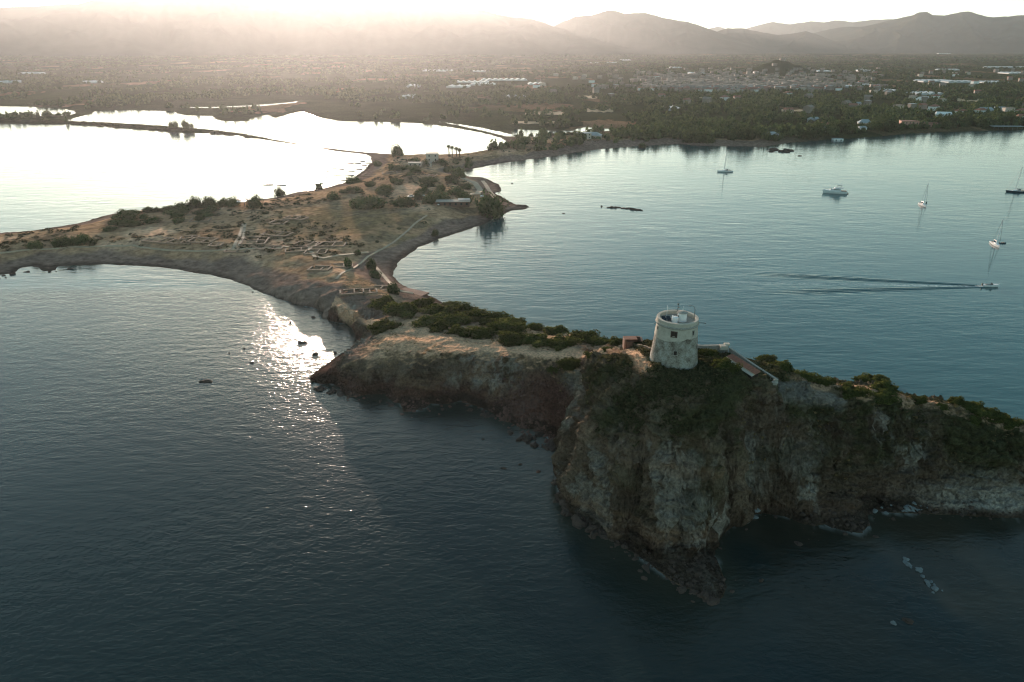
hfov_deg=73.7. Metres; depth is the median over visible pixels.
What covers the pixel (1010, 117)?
tree
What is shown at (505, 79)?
greenhouse
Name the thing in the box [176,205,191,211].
tree
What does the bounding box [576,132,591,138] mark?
house
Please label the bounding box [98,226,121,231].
tree
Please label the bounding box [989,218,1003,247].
sailboat
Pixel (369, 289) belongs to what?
ruin
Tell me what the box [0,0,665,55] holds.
mountain
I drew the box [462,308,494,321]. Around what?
bush
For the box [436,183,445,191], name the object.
tree
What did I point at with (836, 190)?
motor yacht
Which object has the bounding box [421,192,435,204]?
tree
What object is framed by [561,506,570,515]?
rock
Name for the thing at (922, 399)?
bush
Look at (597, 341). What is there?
bush
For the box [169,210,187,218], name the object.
tree
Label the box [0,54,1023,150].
woodland
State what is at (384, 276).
path
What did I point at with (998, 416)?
bush
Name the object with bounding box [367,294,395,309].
bush
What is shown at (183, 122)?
pine tree
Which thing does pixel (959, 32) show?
mountain
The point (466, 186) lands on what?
tree
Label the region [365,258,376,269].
tree
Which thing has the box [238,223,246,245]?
path
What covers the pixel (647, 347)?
parapet wall
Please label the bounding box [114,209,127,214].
tree
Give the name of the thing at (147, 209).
tree
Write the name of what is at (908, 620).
rock
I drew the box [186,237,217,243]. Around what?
ruin
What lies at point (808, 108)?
farmhouse
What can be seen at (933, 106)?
farmhouse
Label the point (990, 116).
tree
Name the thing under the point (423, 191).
tree
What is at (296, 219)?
ruin
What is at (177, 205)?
tree
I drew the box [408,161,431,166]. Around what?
house
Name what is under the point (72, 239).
tree
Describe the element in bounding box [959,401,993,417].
bush
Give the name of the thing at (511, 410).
rubble
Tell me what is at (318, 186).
tree
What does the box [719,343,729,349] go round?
stone block
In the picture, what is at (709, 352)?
bush
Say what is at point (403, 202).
tree
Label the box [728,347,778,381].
stone wall
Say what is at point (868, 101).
farmhouse
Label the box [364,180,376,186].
tree
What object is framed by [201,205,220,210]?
tree
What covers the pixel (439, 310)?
bush
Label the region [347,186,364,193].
tree
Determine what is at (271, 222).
ruin
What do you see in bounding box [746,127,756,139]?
tree
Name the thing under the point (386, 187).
tree
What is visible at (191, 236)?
ruin
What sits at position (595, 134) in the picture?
house
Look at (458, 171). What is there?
tree
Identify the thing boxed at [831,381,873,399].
bush
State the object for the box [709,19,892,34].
mountain
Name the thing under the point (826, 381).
bush
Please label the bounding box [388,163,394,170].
tree
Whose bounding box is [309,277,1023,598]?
headland ground
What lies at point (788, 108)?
farmhouse
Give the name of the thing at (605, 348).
bush
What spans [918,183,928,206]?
sailboat
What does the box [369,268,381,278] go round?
tree
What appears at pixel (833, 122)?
tree
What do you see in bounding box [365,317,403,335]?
bush
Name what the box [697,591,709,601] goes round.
rock
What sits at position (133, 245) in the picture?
path
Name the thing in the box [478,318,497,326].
bush
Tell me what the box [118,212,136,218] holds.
tree
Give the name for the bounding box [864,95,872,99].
farmhouse
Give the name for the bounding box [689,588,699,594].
rock
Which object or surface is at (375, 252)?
path
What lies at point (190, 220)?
ruin
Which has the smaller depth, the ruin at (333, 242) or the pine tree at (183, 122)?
the ruin at (333, 242)
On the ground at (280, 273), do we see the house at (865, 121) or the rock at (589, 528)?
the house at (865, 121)
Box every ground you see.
[0,53,1023,319]
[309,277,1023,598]
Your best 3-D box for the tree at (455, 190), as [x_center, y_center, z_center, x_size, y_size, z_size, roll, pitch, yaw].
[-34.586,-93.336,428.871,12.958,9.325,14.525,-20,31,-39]
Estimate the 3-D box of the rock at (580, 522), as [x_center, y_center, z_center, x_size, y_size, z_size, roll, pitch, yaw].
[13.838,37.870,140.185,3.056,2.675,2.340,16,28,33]
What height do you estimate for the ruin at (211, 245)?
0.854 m
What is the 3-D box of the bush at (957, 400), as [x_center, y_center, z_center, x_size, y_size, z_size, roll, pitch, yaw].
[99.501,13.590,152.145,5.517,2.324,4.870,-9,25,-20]
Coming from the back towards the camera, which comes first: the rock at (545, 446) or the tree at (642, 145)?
the tree at (642, 145)
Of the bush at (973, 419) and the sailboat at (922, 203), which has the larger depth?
the sailboat at (922, 203)
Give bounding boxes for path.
[0,244,287,253]
[232,223,243,248]
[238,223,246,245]
[307,247,368,258]
[335,215,427,278]
[376,267,413,293]
[461,178,482,194]
[481,181,500,201]
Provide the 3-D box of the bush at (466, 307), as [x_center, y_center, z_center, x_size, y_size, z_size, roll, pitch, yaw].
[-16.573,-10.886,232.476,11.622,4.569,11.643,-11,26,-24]
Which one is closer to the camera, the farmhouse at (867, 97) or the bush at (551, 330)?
the bush at (551, 330)
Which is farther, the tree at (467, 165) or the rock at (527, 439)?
the tree at (467, 165)
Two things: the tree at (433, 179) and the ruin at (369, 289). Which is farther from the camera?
the tree at (433, 179)
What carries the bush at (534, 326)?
on the headland ground at (702, 487)
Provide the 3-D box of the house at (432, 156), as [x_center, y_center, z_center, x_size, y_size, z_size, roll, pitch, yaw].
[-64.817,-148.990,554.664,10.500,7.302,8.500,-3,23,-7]
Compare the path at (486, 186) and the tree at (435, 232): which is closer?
the tree at (435, 232)
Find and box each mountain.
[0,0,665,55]
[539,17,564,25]
[554,10,767,53]
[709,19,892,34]
[717,28,873,52]
[814,12,1023,52]
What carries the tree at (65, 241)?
on the ground at (280, 273)
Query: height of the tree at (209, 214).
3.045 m
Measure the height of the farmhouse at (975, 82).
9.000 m
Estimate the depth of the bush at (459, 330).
205.79 m
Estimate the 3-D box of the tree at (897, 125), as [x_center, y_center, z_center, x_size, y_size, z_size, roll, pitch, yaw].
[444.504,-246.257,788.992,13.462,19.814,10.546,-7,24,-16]
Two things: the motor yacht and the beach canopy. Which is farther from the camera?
the beach canopy
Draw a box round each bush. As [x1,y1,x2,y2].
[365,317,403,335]
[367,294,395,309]
[381,301,420,319]
[411,314,448,327]
[413,297,441,308]
[418,304,462,316]
[426,318,448,332]
[441,313,474,326]
[442,301,463,307]
[444,324,469,337]
[453,302,478,313]
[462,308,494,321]
[467,325,495,338]
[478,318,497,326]
[482,311,512,319]
[486,319,530,334]
[496,330,524,346]
[498,317,526,325]
[516,333,552,347]
[528,322,544,330]
[543,325,569,334]
[543,333,584,351]
[546,365,560,374]
[555,356,581,370]
[565,329,600,342]
[583,335,609,345]
[583,351,595,358]
[601,346,612,352]
[608,336,622,346]
[698,348,720,357]
[709,357,742,373]
[753,354,779,362]
[766,360,797,371]
[792,369,820,381]
[814,376,835,386]
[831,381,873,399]
[852,374,871,382]
[862,372,889,380]
[867,378,902,395]
[871,389,902,404]
[908,394,927,404]
[936,402,949,410]
[946,396,974,404]
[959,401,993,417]
[969,415,984,426]
[982,407,1010,423]
[1003,412,1023,431]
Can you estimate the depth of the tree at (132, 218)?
363.88 m
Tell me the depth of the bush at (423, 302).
237.98 m
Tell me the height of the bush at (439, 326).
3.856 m
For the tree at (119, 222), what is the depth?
354.06 m
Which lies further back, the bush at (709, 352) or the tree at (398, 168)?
the tree at (398, 168)
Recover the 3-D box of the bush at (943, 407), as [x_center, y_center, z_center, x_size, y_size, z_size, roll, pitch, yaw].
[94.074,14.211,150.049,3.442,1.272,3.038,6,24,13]
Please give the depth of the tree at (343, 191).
424.43 m
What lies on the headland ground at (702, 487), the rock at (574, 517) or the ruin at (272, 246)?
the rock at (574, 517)
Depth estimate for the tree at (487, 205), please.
389.45 m
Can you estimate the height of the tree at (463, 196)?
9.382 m
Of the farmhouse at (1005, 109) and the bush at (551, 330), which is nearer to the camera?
the bush at (551, 330)
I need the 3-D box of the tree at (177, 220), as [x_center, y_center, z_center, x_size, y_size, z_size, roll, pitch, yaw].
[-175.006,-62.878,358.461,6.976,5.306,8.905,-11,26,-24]
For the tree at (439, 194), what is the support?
on the ground at (280, 273)
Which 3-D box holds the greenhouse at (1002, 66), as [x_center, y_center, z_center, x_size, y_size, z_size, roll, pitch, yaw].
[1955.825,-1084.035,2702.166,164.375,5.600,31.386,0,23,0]
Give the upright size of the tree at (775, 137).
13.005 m
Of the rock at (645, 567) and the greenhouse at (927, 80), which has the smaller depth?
the rock at (645, 567)
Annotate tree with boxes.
[24,241,35,249]
[32,240,42,248]
[49,236,61,247]
[58,235,72,247]
[70,236,78,245]
[73,232,91,245]
[88,237,96,245]
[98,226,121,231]
[111,218,128,226]
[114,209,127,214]
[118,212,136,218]
[121,215,138,220]
[122,221,130,226]
[127,209,140,213]
[130,219,142,226]
[137,213,148,219]
[140,206,153,212]
[143,215,162,223]
[151,207,160,212]
[161,206,176,213]
[162,208,179,214]
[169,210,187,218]
[172,120,178,127]
[172,216,184,224]
[173,202,183,207]
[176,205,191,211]
[181,118,186,128]
[185,196,203,208]
[191,209,204,214]
[193,214,204,220]
[200,212,213,216]
[201,196,215,206]
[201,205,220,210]
[216,197,226,207]
[225,195,239,207]
[245,194,263,208]
[274,187,285,196]
[313,182,323,189]
[327,190,339,200]
[339,189,350,193]
[344,257,351,268]
[346,178,361,184]
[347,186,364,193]
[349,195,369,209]
[362,194,386,209]
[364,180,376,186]
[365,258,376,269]
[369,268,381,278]
[373,160,381,166]
[375,186,384,193]
[377,189,392,195]
[379,183,395,190]
[387,281,399,294]
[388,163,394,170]
[389,177,402,184]
[389,195,419,207]
[390,142,400,156]
[393,164,405,170]
[398,147,403,155]
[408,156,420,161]
[409,164,421,171]
[413,191,423,199]
[415,188,432,194]
[419,177,429,182]
[419,179,435,186]
[421,159,429,166]
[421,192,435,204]
[423,188,449,201]
[427,176,439,182]
[431,228,438,236]
[433,158,449,166]
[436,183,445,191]
[443,166,450,172]
[446,175,459,181]
[446,185,464,195]
[449,165,466,177]
[455,191,473,202]
[460,183,473,189]
[464,161,471,167]
[474,188,508,219]
[638,142,646,147]
[682,127,703,142]
[704,132,715,143]
[726,132,734,140]
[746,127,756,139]
[771,133,779,140]
[824,123,839,135]
[827,119,840,127]
[839,120,854,133]
[867,118,882,130]
[884,117,896,130]
[894,119,901,129]
[936,113,954,123]
[982,114,992,124]
[992,112,1005,121]
[1002,111,1016,124]
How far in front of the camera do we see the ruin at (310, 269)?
283.39 m
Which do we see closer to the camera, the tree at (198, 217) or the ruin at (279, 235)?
the ruin at (279, 235)
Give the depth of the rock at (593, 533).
136.66 m
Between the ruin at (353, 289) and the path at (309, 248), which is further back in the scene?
the path at (309, 248)
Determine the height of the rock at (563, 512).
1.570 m
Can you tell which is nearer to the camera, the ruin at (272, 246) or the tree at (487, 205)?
the ruin at (272, 246)
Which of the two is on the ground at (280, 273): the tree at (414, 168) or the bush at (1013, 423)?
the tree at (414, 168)
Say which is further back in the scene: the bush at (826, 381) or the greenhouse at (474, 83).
the greenhouse at (474, 83)
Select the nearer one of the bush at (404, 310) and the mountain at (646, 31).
the bush at (404, 310)
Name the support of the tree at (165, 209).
on the ground at (280, 273)
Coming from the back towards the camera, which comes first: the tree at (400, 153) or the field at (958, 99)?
the field at (958, 99)
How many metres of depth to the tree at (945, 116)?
819.02 m
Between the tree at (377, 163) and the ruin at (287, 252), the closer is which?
the ruin at (287, 252)
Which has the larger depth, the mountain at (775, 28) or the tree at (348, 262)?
the mountain at (775, 28)
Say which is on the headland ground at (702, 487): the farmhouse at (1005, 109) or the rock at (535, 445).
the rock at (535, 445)
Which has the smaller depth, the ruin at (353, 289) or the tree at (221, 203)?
the ruin at (353, 289)
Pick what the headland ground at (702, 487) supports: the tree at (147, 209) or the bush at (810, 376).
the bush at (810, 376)
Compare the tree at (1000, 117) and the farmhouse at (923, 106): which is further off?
the farmhouse at (923, 106)
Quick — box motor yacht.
[823,183,848,193]
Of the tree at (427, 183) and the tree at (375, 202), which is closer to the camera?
the tree at (375, 202)
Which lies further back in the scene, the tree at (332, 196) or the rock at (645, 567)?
the tree at (332, 196)
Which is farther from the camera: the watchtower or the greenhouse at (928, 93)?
the greenhouse at (928, 93)
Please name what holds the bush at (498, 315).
on the headland ground at (702, 487)
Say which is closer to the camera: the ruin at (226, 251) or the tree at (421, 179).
the ruin at (226, 251)
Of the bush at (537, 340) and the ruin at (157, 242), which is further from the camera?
the ruin at (157, 242)
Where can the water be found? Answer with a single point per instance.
(258, 509)
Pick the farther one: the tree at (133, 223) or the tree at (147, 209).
the tree at (147, 209)
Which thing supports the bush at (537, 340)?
on the headland ground at (702, 487)
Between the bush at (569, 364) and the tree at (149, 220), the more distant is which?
the tree at (149, 220)
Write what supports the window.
in the watchtower
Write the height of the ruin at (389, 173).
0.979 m
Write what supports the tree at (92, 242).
on the ground at (280, 273)
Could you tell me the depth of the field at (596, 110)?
1002.27 m
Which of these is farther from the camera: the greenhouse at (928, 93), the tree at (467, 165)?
the greenhouse at (928, 93)
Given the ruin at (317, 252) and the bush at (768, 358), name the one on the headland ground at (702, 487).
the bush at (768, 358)
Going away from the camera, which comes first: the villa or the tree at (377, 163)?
the tree at (377, 163)
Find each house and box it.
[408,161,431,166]
[425,152,438,161]
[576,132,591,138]
[590,132,601,138]
[704,87,712,91]
[807,117,818,121]
[857,119,870,124]
[935,112,951,116]
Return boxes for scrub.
[0,137,627,264]
[581,339,1004,488]
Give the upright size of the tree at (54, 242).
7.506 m
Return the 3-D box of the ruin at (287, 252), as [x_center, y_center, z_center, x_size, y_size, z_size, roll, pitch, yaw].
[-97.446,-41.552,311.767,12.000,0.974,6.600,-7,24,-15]
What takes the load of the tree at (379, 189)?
on the ground at (280, 273)
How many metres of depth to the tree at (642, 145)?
663.57 m
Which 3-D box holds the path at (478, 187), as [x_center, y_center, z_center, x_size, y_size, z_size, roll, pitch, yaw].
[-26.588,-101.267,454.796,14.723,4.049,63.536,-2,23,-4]
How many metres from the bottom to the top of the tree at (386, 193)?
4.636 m
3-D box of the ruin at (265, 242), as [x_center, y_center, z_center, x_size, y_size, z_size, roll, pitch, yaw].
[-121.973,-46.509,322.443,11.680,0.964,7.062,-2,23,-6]
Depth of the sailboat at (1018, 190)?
459.20 m
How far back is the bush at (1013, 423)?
147.94 m
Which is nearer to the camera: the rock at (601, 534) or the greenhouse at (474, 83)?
the rock at (601, 534)
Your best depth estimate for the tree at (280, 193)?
446.58 m
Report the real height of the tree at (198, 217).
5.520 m
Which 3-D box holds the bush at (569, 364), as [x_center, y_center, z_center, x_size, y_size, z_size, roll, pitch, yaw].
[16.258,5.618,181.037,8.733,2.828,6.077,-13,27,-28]
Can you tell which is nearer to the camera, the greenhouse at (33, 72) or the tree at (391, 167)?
the tree at (391, 167)
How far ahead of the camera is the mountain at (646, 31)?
7010.21 m
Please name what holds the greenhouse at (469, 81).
on the ground at (280, 273)
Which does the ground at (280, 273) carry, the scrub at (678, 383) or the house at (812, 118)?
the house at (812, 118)
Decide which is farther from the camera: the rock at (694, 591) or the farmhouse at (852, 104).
the farmhouse at (852, 104)
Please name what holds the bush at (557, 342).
on the headland ground at (702, 487)
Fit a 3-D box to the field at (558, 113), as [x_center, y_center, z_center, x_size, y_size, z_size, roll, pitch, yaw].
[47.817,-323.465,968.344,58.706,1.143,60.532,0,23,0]
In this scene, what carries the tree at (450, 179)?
on the ground at (280, 273)
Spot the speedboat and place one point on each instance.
(989, 285)
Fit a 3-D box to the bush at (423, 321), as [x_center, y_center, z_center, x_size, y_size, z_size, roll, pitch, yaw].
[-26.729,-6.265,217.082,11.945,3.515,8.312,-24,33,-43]
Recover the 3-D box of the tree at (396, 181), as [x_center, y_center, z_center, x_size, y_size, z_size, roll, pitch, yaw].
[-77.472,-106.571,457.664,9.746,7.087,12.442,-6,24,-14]
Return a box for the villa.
[899,120,919,124]
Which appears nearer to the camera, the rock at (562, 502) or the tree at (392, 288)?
the rock at (562, 502)
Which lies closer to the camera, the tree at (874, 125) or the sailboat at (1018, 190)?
the sailboat at (1018, 190)
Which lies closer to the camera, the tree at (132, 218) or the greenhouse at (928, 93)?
the tree at (132, 218)
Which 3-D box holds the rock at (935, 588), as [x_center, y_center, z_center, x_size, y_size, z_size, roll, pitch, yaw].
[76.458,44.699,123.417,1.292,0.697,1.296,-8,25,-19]
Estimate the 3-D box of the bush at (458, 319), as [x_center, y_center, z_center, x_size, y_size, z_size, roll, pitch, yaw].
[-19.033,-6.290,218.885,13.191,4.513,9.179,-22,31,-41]
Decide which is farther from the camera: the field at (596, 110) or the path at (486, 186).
the field at (596, 110)
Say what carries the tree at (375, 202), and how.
on the ground at (280, 273)
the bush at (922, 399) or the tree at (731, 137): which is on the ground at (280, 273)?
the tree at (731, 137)
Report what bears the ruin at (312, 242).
on the ground at (280, 273)
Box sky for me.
[0,0,1023,28]
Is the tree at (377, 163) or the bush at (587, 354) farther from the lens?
the tree at (377, 163)
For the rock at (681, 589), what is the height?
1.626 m
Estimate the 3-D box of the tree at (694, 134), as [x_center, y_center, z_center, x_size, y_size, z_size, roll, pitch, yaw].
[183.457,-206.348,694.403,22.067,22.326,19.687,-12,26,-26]
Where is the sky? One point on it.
(708, 14)
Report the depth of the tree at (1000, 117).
840.13 m
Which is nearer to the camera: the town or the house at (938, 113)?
the house at (938, 113)
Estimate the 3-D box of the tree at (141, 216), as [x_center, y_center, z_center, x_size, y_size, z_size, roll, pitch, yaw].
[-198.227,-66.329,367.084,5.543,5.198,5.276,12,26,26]
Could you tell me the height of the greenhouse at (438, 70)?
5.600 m
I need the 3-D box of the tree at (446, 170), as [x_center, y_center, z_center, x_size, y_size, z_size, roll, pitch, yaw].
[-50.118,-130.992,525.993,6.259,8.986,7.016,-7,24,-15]
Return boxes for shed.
[726,354,760,378]
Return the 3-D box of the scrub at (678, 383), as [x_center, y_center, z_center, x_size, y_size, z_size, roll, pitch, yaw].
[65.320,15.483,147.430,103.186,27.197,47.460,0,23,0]
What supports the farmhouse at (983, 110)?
on the ground at (280, 273)
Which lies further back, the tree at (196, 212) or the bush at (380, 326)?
the tree at (196, 212)
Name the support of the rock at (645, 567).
on the headland ground at (702, 487)
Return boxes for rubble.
[307,376,565,476]
[553,497,1023,602]
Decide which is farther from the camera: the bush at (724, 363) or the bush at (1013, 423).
the bush at (1013, 423)
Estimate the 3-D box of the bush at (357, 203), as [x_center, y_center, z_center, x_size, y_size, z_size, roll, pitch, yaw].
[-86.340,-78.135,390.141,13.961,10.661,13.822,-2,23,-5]
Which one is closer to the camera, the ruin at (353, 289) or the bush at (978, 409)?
the bush at (978, 409)
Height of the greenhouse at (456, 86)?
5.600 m
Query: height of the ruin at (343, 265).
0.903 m
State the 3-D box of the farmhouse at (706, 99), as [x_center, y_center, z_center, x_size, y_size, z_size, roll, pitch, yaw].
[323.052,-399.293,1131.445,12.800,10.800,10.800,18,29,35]
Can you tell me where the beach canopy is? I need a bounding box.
[994,126,1023,129]
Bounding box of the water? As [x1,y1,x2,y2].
[0,101,1023,681]
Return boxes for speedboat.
[981,283,998,286]
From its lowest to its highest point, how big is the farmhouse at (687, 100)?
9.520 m
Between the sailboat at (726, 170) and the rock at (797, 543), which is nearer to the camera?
the rock at (797, 543)
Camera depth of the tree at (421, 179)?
458.70 m
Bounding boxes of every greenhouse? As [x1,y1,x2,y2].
[0,80,21,82]
[18,72,45,73]
[423,69,451,71]
[446,84,470,87]
[457,80,488,82]
[469,82,495,85]
[481,78,526,80]
[910,91,943,94]
[913,79,944,81]
[941,80,970,82]
[983,66,1023,67]
[998,72,1020,73]
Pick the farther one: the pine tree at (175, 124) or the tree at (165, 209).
the pine tree at (175, 124)
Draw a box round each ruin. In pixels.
[141,236,176,243]
[167,239,194,244]
[179,235,200,238]
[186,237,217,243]
[189,217,211,221]
[207,242,224,246]
[223,248,247,252]
[239,239,267,244]
[241,236,269,241]
[255,245,283,248]
[260,231,293,236]
[268,219,290,224]
[282,215,308,220]
[285,247,311,253]
[293,241,322,247]
[303,249,327,254]
[307,265,332,271]
[314,241,346,247]
[330,263,352,267]
[339,288,363,295]
[358,288,377,293]
[371,285,388,289]
[382,171,397,174]
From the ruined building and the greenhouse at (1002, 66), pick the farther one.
the greenhouse at (1002, 66)
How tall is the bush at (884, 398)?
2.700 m
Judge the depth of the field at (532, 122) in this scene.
854.41 m
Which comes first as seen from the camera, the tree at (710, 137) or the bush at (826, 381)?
the bush at (826, 381)
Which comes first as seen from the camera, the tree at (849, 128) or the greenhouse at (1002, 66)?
the tree at (849, 128)
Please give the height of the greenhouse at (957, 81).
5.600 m
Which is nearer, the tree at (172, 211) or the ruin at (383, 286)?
the ruin at (383, 286)
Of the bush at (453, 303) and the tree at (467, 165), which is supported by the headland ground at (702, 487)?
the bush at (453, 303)
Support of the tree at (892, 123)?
on the ground at (280, 273)
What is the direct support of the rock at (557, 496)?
on the headland ground at (702, 487)
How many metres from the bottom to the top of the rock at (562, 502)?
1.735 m
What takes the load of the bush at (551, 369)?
on the headland ground at (702, 487)
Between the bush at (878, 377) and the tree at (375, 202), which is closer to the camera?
the bush at (878, 377)
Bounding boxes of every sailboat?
[717,152,732,171]
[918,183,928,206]
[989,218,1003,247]
[1006,166,1023,192]
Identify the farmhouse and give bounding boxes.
[592,87,599,92]
[683,98,690,103]
[702,97,711,102]
[783,107,793,112]
[803,105,813,112]
[848,103,857,106]
[863,100,871,104]
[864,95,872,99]
[907,103,916,108]
[917,103,927,109]
[921,96,928,102]
[927,104,939,110]
[970,80,979,83]
[974,108,986,112]
[1001,107,1014,111]
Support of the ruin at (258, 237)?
on the ground at (280, 273)
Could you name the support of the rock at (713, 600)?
on the headland ground at (702, 487)
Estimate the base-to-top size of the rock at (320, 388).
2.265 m
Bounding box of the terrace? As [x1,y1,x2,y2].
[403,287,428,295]
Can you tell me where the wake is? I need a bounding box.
[716,265,1023,306]
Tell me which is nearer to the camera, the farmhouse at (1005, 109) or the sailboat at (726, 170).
the sailboat at (726, 170)
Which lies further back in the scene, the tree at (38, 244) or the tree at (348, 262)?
the tree at (38, 244)
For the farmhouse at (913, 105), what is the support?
on the ground at (280, 273)
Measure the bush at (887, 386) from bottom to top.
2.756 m
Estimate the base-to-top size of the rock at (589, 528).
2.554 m
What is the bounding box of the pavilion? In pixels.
[237,199,250,205]
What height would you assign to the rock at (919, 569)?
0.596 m
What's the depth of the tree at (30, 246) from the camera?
318.13 m
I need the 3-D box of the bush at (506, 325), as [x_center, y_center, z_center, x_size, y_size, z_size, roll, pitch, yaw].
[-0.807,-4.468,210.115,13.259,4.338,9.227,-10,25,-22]
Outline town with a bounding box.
[596,58,887,88]
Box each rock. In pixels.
[313,385,324,390]
[522,437,531,441]
[529,441,538,447]
[534,431,543,436]
[541,444,549,450]
[554,490,560,501]
[559,499,566,505]
[560,509,567,516]
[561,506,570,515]
[571,514,584,522]
[572,519,586,526]
[585,525,594,532]
[589,529,597,538]
[597,528,607,539]
[642,563,649,573]
[676,586,686,593]
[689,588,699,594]
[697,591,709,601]
[707,596,719,605]
[794,541,802,545]
[902,617,913,624]
[915,567,922,572]
[931,585,938,591]
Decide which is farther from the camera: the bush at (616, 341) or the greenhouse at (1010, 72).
the greenhouse at (1010, 72)
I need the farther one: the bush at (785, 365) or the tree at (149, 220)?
the tree at (149, 220)
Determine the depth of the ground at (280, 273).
714.46 m
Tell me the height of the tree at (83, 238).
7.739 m
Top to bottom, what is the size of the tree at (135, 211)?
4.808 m
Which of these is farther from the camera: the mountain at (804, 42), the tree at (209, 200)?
the mountain at (804, 42)
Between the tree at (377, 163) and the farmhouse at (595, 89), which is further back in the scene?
the farmhouse at (595, 89)
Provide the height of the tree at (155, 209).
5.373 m
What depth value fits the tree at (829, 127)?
740.02 m
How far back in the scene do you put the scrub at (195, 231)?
343.38 m
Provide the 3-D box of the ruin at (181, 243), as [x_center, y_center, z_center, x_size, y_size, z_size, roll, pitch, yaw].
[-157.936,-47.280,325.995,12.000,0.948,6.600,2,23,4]
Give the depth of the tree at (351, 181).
480.81 m
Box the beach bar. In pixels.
[436,198,469,206]
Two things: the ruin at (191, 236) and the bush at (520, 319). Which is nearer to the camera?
the bush at (520, 319)
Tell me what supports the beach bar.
on the ground at (280, 273)
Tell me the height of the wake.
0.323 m
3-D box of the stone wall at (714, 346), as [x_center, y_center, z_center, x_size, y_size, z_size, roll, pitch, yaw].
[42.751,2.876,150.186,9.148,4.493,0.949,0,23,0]
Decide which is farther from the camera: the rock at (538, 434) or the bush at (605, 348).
the bush at (605, 348)
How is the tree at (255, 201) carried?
on the ground at (280, 273)
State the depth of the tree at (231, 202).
388.50 m
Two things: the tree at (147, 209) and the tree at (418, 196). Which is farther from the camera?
the tree at (418, 196)
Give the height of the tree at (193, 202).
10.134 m
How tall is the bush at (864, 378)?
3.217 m
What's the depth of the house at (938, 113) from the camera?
908.76 m
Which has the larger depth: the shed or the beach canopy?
the beach canopy
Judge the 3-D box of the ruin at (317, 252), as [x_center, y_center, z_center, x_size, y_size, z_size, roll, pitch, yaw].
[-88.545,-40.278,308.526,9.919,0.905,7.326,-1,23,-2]
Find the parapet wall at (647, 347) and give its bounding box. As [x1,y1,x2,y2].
[636,344,650,349]
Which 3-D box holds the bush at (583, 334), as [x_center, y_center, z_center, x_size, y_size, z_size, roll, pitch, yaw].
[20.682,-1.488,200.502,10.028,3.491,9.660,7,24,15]
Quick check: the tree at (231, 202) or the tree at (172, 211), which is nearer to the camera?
the tree at (172, 211)
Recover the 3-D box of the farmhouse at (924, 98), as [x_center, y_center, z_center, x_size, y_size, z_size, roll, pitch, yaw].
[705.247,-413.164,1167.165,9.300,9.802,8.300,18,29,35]
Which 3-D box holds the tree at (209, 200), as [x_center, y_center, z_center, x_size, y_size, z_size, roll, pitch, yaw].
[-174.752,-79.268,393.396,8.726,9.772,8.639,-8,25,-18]
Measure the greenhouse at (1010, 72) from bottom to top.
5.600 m
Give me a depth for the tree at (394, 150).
585.65 m
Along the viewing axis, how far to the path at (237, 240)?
331.05 m
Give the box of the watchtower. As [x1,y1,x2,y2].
[650,303,705,369]
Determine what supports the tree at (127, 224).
on the ground at (280, 273)
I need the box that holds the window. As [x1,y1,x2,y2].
[670,331,677,337]
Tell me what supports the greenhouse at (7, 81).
on the ground at (280, 273)
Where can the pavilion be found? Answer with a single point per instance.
(243, 200)
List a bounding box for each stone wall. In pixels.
[698,344,728,352]
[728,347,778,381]
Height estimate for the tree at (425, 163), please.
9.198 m
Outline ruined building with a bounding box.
[622,336,642,349]
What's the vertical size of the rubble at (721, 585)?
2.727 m
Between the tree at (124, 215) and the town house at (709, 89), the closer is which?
the tree at (124, 215)
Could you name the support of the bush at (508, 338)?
on the headland ground at (702, 487)
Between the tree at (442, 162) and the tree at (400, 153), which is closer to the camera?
the tree at (442, 162)
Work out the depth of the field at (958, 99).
1205.80 m
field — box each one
[513,121,554,123]
[525,111,562,114]
[587,108,612,111]
[957,98,978,101]

